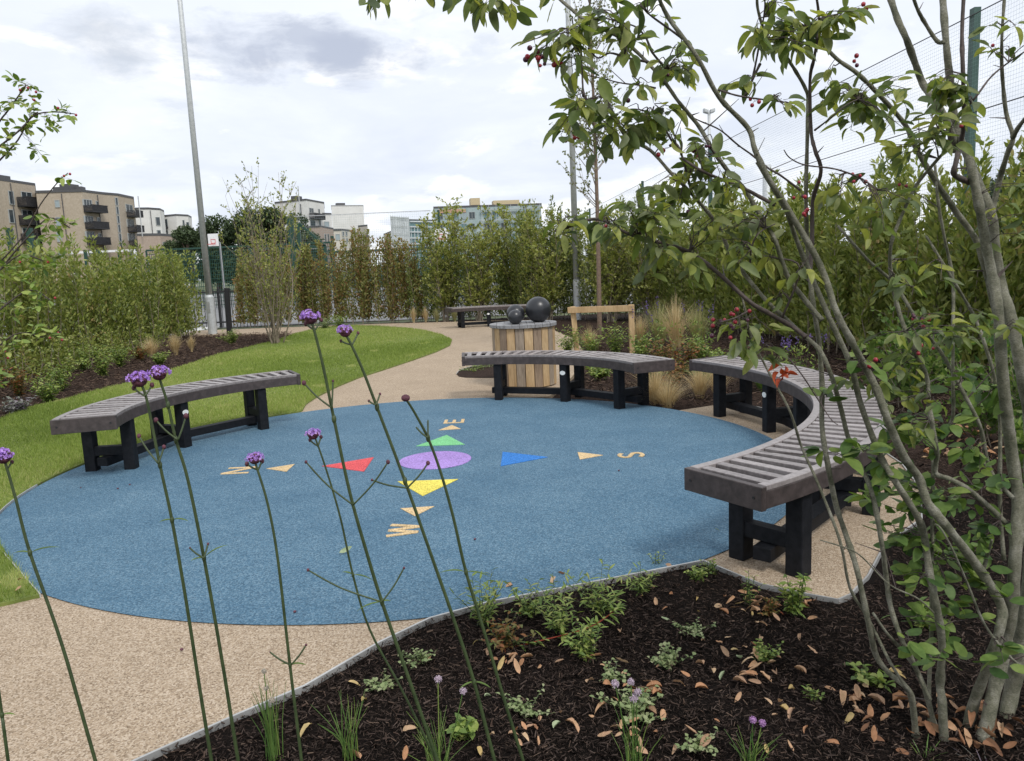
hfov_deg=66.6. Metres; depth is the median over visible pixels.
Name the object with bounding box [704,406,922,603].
metal edging
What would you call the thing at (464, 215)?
window
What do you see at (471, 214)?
window
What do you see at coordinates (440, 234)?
basketball hoop
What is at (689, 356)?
perennial
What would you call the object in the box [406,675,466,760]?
chive clump
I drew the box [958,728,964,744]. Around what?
fallen leaf
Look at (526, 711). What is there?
weed
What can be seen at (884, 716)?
fallen leaf
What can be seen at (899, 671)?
fallen leaf
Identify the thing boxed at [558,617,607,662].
weed
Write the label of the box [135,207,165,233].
apartment block
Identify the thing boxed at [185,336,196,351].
feather grass
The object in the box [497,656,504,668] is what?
fallen leaf
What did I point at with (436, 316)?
feather grass
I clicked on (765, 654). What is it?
weed
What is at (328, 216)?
apartment block
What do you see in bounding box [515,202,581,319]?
loose shrub
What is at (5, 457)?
verbena stem
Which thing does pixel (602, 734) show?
fallen leaf
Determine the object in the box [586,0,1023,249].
ball net fence
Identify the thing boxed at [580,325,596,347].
feather grass
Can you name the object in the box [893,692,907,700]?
fallen leaf
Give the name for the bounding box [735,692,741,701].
fallen leaf
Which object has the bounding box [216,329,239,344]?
perennial
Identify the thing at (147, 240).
brick building
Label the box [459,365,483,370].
perennial
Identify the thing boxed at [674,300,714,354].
purple flower clump
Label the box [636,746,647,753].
fallen leaf
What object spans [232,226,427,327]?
beech hedge
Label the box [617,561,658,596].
weed
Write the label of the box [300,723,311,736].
fallen leaf
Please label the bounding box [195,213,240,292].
tree
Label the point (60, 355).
hedge
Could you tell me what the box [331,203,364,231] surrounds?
gable building
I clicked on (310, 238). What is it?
tree
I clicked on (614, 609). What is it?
sprawling weed
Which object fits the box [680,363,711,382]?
bright grass
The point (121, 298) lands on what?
laurel hedge
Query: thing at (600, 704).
fallen leaf
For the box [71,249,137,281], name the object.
football goal
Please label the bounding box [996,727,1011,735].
fallen leaf
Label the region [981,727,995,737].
fallen leaf
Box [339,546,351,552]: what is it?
fallen leaf
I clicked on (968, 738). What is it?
fallen leaf
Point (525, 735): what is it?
fallen leaf
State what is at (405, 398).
verbena stem
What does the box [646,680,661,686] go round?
fallen leaf
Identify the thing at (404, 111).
sky
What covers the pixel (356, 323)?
ground
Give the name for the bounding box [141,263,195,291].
bush
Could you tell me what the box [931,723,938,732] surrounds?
fallen leaf
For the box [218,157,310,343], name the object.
multi stem shrub
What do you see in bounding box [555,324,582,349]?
perennial
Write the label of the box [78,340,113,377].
perennial
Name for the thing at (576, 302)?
lamp post
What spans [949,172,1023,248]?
tree
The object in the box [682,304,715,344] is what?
feather grass
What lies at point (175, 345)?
feather grass
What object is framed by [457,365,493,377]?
island bed
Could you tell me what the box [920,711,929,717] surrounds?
fallen leaf
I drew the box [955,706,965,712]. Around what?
fallen leaf
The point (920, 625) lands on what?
weed
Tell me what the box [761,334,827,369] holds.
purple flower clump
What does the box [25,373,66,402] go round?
perennial
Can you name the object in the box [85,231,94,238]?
window
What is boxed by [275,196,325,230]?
apartment block
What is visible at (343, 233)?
terrace houses
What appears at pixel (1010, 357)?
young shrub
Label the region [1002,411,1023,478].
young shrub
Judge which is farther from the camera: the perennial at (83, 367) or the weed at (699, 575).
the perennial at (83, 367)
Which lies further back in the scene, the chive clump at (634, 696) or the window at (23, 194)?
the window at (23, 194)
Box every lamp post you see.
[177,0,216,333]
[565,0,580,319]
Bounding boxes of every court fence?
[145,242,334,309]
[331,242,560,303]
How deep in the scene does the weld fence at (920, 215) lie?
12.10 m
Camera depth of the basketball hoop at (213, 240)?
39.30 m
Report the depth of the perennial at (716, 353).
10.52 m
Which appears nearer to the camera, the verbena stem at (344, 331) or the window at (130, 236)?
the verbena stem at (344, 331)
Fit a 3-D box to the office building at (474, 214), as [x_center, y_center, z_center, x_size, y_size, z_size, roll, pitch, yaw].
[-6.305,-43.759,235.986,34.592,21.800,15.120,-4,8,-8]
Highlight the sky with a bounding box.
[0,0,1023,279]
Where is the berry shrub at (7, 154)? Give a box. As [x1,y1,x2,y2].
[0,70,82,387]
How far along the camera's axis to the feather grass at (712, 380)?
8.45 m
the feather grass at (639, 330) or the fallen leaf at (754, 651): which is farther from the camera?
the feather grass at (639, 330)
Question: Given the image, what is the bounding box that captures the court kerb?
[49,278,588,311]
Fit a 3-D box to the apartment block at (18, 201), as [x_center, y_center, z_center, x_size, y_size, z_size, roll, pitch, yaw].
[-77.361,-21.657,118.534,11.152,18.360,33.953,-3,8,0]
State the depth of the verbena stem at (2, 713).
1.10 m
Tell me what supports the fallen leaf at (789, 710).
on the mulch bed at (773, 623)
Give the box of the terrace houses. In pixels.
[333,229,357,275]
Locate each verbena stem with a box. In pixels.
[0,447,96,760]
[0,692,14,760]
[125,370,212,760]
[146,365,239,760]
[245,451,306,760]
[299,309,438,760]
[304,428,434,759]
[336,324,495,760]
[401,394,524,760]
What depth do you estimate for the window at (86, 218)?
119.60 m
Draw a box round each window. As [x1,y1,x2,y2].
[8,191,14,204]
[8,209,14,222]
[20,191,31,198]
[21,209,32,215]
[54,200,59,207]
[82,199,91,206]
[83,216,93,222]
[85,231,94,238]
[125,204,132,212]
[126,219,133,226]
[127,233,134,240]
[155,217,160,225]
[310,220,315,225]
[461,212,466,218]
[469,212,474,218]
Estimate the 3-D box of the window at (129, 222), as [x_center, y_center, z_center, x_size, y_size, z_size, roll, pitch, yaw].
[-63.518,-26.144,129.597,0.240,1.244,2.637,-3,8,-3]
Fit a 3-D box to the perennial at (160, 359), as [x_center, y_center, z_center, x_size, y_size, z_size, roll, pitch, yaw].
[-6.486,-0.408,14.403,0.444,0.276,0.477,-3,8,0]
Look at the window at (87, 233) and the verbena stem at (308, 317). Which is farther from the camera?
the window at (87, 233)
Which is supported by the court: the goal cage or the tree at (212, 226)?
the goal cage
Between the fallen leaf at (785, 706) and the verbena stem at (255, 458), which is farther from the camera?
the fallen leaf at (785, 706)
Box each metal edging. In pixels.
[0,484,40,597]
[131,559,703,760]
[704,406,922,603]
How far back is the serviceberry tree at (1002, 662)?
2.11 m
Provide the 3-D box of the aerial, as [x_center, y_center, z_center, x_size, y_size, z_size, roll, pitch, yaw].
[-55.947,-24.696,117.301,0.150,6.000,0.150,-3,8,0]
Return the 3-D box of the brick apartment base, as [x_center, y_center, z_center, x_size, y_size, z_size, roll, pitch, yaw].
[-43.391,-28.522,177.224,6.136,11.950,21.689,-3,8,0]
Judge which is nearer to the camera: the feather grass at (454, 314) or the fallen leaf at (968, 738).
the fallen leaf at (968, 738)
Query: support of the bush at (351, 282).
on the court
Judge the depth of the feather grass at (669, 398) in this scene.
8.18 m
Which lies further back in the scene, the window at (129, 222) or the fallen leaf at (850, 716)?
the window at (129, 222)
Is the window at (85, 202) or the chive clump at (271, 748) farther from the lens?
the window at (85, 202)
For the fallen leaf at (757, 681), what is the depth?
2.76 m
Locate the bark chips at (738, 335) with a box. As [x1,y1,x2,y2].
[566,321,1014,424]
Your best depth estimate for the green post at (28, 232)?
26.42 m
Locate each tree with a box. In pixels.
[158,239,176,260]
[169,224,214,289]
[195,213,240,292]
[211,207,265,289]
[234,205,286,282]
[267,212,324,279]
[296,232,330,287]
[358,0,1023,742]
[549,0,627,351]
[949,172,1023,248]
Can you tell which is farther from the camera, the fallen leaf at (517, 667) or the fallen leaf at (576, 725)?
the fallen leaf at (517, 667)
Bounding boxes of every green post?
[6,228,13,250]
[25,228,35,273]
[83,250,88,281]
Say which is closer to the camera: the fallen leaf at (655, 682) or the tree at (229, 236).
the fallen leaf at (655, 682)
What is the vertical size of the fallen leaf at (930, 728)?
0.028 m
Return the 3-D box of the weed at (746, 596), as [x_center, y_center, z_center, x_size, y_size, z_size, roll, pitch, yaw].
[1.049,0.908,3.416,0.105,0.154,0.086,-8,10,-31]
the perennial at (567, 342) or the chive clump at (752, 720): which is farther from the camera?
the perennial at (567, 342)
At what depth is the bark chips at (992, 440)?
6.50 m
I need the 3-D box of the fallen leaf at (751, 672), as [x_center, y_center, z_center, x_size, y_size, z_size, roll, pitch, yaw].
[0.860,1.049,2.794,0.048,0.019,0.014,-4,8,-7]
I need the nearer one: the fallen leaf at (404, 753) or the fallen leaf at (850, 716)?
the fallen leaf at (404, 753)
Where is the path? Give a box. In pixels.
[0,320,920,760]
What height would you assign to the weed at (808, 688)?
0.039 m
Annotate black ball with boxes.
[506,305,524,319]
[508,310,522,323]
[525,297,550,321]
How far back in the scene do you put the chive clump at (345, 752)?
2.44 m
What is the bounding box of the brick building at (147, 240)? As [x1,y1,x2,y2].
[136,233,171,276]
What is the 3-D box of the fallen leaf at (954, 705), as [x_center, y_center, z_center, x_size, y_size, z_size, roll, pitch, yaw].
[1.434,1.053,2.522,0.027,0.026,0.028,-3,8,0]
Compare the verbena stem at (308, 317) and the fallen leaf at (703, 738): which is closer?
the verbena stem at (308, 317)
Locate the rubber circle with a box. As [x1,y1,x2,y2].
[0,397,785,624]
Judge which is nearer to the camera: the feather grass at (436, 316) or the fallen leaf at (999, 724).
the fallen leaf at (999, 724)
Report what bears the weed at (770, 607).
on the mulch bed at (773, 623)
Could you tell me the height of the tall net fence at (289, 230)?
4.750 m
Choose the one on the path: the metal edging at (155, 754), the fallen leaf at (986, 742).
the metal edging at (155, 754)
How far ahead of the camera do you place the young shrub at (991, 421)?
5.99 m
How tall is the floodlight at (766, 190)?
5.272 m
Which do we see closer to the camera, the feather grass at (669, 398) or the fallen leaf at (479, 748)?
the fallen leaf at (479, 748)
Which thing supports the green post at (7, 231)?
on the court
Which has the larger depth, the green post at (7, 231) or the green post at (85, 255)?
the green post at (85, 255)
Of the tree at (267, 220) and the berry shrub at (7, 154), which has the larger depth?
the tree at (267, 220)
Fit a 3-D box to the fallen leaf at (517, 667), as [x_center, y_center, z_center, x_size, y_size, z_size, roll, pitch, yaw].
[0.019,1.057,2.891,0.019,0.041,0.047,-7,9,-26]
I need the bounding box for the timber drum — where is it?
[489,320,556,386]
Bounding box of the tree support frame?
[567,304,634,353]
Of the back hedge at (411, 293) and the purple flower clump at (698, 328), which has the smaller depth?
the purple flower clump at (698, 328)
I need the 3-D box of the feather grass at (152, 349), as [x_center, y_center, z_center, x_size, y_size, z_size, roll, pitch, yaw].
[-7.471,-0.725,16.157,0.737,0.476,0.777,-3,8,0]
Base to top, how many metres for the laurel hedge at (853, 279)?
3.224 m
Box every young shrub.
[858,325,955,411]
[871,304,950,382]
[925,334,1022,446]
[983,319,1023,402]
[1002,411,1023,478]
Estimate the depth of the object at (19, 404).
9.42 m
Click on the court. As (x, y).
(294, 322)
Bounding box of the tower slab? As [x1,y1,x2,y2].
[384,231,391,262]
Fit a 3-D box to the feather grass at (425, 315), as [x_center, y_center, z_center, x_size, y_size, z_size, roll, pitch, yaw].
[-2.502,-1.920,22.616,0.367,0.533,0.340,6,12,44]
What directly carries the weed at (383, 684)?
on the mulch bed at (773, 623)
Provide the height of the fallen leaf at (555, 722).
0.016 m
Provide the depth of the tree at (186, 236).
86.13 m
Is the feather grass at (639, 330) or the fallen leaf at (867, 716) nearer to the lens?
the fallen leaf at (867, 716)
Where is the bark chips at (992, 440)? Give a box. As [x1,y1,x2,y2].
[776,350,1023,502]
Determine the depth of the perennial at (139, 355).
15.22 m
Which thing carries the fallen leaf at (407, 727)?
on the mulch bed at (773, 623)
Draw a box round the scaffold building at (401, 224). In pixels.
[390,215,410,259]
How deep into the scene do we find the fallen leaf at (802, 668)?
2.83 m
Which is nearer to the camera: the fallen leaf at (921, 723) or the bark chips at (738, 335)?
the fallen leaf at (921, 723)
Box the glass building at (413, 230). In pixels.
[409,219,436,267]
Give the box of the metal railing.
[182,287,280,327]
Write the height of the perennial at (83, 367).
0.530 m
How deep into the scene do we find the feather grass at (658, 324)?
14.12 m
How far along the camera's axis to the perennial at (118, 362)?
14.32 m
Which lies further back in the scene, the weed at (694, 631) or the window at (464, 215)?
the window at (464, 215)
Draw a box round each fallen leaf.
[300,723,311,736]
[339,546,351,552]
[351,749,361,757]
[402,745,407,759]
[403,725,415,730]
[477,746,481,754]
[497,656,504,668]
[514,658,520,673]
[522,732,528,740]
[552,720,560,727]
[573,720,579,732]
[594,701,605,713]
[597,731,611,736]
[603,679,610,684]
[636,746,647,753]
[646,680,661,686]
[647,705,656,713]
[652,687,661,693]
[660,709,665,719]
[695,682,707,687]
[700,733,710,746]
[720,645,728,656]
[733,675,746,682]
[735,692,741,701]
[746,670,757,674]
[748,660,756,666]
[749,662,761,669]
[749,679,761,683]
[753,648,758,658]
[760,671,771,681]
[780,703,788,709]
[787,707,794,720]
[795,665,805,672]
[825,739,838,743]
[840,689,846,704]
[844,712,853,722]
[854,684,860,698]
[861,722,869,730]
[862,715,872,720]
[867,704,873,715]
[868,693,884,704]
[871,725,876,741]
[880,712,889,720]
[889,668,905,677]
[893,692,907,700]
[896,748,908,754]
[898,699,903,708]
[907,703,926,708]
[918,721,931,725]
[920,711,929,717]
[925,720,934,735]
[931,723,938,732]
[948,720,957,730]
[948,737,962,742]
[949,700,957,709]
[952,717,962,730]
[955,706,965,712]
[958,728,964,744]
[964,728,971,747]
[968,710,975,726]
[973,741,979,747]
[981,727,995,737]
[983,740,997,750]
[986,738,1002,755]
[988,718,996,731]
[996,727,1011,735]
[997,722,1003,735]
[1003,741,1016,748]
[1005,723,1013,729]
[1012,717,1023,724]
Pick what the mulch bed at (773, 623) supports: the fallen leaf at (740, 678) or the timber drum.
the fallen leaf at (740, 678)
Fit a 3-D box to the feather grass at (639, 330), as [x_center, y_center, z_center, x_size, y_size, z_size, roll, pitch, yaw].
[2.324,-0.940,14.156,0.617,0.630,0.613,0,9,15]
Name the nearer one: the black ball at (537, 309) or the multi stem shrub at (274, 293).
the black ball at (537, 309)
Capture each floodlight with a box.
[703,108,714,205]
[762,164,770,217]
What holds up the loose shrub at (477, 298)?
on the planting soil
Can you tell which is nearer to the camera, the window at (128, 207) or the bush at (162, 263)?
the bush at (162, 263)
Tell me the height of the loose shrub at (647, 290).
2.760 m
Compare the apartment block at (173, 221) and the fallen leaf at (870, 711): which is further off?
the apartment block at (173, 221)
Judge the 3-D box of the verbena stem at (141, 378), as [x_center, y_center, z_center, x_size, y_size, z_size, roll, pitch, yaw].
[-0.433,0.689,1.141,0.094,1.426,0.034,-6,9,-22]
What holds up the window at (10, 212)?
in the apartment block at (18, 201)
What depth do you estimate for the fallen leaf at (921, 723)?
2.44 m
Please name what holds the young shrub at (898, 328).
on the planting soil
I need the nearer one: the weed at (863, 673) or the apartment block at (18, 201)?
the weed at (863, 673)
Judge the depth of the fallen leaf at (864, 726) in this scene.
2.46 m
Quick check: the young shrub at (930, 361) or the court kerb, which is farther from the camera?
the court kerb
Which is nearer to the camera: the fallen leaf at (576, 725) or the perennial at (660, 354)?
the fallen leaf at (576, 725)
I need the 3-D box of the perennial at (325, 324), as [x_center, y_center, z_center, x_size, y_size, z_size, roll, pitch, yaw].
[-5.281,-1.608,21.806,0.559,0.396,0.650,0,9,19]
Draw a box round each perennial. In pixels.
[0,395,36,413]
[1,365,37,397]
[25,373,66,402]
[34,353,82,391]
[64,342,92,370]
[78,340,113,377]
[102,344,135,367]
[127,347,149,361]
[145,350,171,364]
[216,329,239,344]
[314,316,334,327]
[325,314,345,325]
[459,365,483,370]
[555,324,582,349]
[570,330,601,350]
[585,366,612,379]
[597,317,630,352]
[627,332,657,354]
[638,339,685,360]
[653,360,691,389]
[665,336,705,374]
[684,331,720,358]
[704,347,727,356]
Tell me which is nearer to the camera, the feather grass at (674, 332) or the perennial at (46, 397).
the perennial at (46, 397)
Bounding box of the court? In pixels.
[0,282,824,336]
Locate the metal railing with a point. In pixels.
(218, 292)
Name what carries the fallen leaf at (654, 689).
on the mulch bed at (773, 623)
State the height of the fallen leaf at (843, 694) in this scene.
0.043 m
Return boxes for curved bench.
[50,370,300,471]
[445,304,525,327]
[461,350,674,408]
[684,355,887,577]
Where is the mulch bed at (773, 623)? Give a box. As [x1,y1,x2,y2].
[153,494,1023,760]
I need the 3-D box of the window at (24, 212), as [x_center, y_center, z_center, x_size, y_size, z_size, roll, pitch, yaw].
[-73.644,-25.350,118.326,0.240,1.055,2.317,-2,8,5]
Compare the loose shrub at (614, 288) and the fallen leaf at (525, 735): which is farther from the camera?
the loose shrub at (614, 288)
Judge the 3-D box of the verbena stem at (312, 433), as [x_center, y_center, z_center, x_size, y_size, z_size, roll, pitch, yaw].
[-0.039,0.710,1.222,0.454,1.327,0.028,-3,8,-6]
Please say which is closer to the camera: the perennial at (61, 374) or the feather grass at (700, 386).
the feather grass at (700, 386)
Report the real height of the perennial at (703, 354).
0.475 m
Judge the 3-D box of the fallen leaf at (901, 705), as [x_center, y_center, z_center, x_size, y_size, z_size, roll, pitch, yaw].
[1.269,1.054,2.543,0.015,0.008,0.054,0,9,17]
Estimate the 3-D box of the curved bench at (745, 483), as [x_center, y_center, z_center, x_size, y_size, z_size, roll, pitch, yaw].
[1.912,0.354,5.561,1.282,0.520,4.709,-1,9,13]
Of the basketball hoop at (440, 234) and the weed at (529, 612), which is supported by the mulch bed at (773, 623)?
the weed at (529, 612)
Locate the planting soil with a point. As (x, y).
(590, 321)
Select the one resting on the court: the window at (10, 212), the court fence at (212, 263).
the court fence at (212, 263)
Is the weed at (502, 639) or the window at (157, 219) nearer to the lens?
the weed at (502, 639)
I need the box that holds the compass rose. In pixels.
[220,419,644,536]
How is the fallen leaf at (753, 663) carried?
on the mulch bed at (773, 623)
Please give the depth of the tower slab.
217.35 m
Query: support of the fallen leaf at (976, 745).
on the mulch bed at (773, 623)
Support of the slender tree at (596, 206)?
on the planting soil
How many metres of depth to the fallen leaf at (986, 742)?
2.32 m
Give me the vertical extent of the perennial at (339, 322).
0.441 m
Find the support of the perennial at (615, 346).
on the planting soil
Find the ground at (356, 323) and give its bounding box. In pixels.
[1,269,906,344]
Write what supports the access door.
in the lamp post at (210, 313)
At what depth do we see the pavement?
24.47 m
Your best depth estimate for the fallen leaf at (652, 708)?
2.61 m
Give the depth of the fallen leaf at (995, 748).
2.32 m
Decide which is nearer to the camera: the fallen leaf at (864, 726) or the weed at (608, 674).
the fallen leaf at (864, 726)
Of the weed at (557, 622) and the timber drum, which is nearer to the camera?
the weed at (557, 622)
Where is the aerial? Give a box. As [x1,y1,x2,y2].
[137,196,142,236]
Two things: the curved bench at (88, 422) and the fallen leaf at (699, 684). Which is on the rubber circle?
the curved bench at (88, 422)
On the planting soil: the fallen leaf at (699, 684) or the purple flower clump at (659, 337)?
the purple flower clump at (659, 337)
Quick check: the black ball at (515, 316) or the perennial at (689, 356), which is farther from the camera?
the perennial at (689, 356)
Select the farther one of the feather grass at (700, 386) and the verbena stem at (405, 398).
the feather grass at (700, 386)
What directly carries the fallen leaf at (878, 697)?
on the mulch bed at (773, 623)
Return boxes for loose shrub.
[416,194,471,321]
[443,202,507,320]
[482,198,539,304]
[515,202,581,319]
[579,208,639,322]
[612,212,680,320]
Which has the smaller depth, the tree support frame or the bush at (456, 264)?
the tree support frame
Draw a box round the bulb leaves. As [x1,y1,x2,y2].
[912,734,946,760]
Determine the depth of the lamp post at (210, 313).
20.98 m
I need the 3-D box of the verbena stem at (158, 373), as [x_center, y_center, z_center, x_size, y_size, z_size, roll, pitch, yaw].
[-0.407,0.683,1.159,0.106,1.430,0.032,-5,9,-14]
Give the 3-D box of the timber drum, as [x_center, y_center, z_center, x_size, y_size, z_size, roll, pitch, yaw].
[0.153,-0.345,9.896,0.846,0.779,0.850,-3,8,0]
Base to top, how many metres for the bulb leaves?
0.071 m
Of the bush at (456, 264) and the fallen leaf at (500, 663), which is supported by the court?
the bush at (456, 264)
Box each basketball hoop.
[207,234,224,288]
[434,228,448,245]
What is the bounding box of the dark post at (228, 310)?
[224,288,232,333]
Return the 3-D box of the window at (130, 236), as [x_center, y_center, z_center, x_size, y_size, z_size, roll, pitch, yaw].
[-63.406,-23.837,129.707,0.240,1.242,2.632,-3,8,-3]
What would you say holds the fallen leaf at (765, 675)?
on the mulch bed at (773, 623)
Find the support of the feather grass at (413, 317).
on the planting soil
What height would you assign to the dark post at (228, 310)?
1.304 m
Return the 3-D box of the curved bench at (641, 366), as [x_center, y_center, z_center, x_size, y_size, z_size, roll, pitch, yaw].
[0.549,-0.023,8.540,2.658,0.520,0.818,3,10,34]
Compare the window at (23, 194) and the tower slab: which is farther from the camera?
the tower slab
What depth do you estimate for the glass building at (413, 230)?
214.60 m
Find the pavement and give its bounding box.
[46,326,219,341]
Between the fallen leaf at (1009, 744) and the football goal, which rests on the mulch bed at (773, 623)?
the fallen leaf at (1009, 744)
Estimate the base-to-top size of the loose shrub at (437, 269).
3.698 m
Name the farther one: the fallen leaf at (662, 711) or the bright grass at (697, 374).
the bright grass at (697, 374)
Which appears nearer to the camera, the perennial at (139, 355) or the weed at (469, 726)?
the weed at (469, 726)
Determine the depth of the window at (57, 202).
117.99 m
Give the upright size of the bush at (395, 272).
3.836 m
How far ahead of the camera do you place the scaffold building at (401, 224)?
201.61 m
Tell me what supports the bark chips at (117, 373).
on the planting soil
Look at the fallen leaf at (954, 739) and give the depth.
2.35 m
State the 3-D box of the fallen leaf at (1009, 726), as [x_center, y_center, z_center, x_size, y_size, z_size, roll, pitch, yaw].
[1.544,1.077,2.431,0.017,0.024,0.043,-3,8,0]
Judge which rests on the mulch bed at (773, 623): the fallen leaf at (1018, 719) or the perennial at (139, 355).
the fallen leaf at (1018, 719)
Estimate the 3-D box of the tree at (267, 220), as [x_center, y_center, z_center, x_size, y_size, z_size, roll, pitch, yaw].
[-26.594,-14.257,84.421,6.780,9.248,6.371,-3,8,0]
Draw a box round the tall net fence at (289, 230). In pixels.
[287,210,440,302]
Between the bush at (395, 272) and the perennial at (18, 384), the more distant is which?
the bush at (395, 272)
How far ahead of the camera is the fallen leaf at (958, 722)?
2.47 m
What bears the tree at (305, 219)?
on the court
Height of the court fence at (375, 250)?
2.725 m
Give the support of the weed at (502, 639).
on the mulch bed at (773, 623)
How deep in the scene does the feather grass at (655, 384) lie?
8.36 m
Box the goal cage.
[248,213,336,306]
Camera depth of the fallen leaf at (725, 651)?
2.97 m
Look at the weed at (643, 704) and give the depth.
2.61 m
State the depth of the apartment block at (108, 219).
119.79 m
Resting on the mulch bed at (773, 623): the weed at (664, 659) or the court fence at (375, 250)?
the weed at (664, 659)
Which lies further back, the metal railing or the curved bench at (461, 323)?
the metal railing
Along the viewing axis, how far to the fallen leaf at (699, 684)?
2.75 m
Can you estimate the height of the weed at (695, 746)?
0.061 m
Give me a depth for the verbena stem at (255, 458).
1.07 m
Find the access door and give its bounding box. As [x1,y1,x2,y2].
[207,302,210,312]
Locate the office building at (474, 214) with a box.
[433,198,541,265]
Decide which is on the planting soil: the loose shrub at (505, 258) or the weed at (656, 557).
the loose shrub at (505, 258)
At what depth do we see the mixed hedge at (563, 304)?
21.59 m
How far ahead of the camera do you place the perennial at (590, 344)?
12.65 m
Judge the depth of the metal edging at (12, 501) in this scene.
5.40 m
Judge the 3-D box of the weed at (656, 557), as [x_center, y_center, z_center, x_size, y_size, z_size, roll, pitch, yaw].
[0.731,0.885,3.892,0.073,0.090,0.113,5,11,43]
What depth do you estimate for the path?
3.22 m
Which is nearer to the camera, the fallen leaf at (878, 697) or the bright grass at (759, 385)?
the fallen leaf at (878, 697)
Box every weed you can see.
[364,668,402,691]
[398,648,435,667]
[444,713,478,740]
[450,567,509,627]
[473,611,535,652]
[496,683,554,719]
[503,578,556,618]
[512,602,625,651]
[524,573,582,634]
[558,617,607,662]
[563,559,628,615]
[589,679,666,723]
[599,657,630,684]
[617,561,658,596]
[647,551,666,562]
[647,642,695,670]
[672,617,715,637]
[675,726,717,755]
[683,563,711,582]
[699,558,717,574]
[740,570,764,605]
[753,638,784,664]
[757,597,783,615]
[774,572,811,617]
[801,684,824,700]
[845,661,897,692]
[908,597,928,629]
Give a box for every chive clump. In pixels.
[251,668,285,760]
[311,691,367,760]
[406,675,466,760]
[611,678,661,760]
[724,716,782,760]
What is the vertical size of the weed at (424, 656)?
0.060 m
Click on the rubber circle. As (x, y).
(562, 507)
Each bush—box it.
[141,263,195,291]
[329,266,381,287]
[378,255,427,285]
[420,243,491,281]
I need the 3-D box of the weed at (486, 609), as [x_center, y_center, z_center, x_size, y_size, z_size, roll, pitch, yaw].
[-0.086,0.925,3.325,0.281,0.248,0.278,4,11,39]
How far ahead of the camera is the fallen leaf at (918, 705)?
2.52 m
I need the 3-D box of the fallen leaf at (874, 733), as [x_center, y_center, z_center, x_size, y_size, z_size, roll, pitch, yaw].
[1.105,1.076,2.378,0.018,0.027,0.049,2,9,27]
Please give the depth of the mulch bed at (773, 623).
2.81 m
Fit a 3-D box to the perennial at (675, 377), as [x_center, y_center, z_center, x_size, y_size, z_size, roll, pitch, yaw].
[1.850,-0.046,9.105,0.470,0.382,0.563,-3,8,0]
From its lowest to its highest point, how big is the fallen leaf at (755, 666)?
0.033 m
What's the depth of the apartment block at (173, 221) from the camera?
170.20 m
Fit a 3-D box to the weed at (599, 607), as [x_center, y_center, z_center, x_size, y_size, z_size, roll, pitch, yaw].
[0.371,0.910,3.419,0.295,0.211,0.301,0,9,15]
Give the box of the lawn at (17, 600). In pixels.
[0,325,451,606]
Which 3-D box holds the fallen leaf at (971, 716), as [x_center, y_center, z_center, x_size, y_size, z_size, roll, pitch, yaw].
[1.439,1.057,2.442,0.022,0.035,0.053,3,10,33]
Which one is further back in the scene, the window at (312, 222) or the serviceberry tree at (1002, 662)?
the window at (312, 222)
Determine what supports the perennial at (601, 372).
on the planting soil
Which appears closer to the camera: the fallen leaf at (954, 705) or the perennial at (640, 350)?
the fallen leaf at (954, 705)
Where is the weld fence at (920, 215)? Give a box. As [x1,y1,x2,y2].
[601,186,1010,271]
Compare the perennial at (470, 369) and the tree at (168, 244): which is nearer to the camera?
the perennial at (470, 369)
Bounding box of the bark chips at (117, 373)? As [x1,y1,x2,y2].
[0,331,290,416]
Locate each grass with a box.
[141,338,162,356]
[161,331,186,354]
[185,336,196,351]
[410,306,416,322]
[422,309,428,321]
[432,308,441,321]
[451,305,456,321]
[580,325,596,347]
[625,317,651,344]
[628,370,681,404]
[633,376,696,407]
[640,296,680,344]
[652,294,701,348]
[675,370,711,398]
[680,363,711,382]
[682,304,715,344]
[703,355,733,390]
[736,356,813,391]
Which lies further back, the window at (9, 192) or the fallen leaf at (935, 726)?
the window at (9, 192)
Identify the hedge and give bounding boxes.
[0,226,206,374]
[0,316,168,387]
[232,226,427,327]
[404,234,525,321]
[506,183,695,319]
[656,124,1023,375]
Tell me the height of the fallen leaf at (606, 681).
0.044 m
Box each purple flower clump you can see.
[631,296,682,355]
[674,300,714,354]
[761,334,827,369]
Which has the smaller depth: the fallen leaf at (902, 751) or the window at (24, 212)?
the fallen leaf at (902, 751)
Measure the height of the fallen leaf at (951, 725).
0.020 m
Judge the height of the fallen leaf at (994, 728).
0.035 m
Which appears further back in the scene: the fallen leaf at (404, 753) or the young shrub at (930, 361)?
the young shrub at (930, 361)
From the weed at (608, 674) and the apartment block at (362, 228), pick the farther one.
the apartment block at (362, 228)
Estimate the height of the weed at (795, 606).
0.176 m
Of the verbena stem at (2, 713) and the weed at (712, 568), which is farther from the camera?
the weed at (712, 568)
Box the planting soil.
[0,310,1023,496]
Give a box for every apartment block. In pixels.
[0,175,43,298]
[35,184,144,295]
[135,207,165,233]
[165,214,196,286]
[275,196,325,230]
[322,213,331,227]
[358,225,367,234]
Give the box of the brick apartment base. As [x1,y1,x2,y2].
[306,225,335,275]
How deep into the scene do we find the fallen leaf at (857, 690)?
2.65 m
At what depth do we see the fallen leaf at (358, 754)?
2.44 m

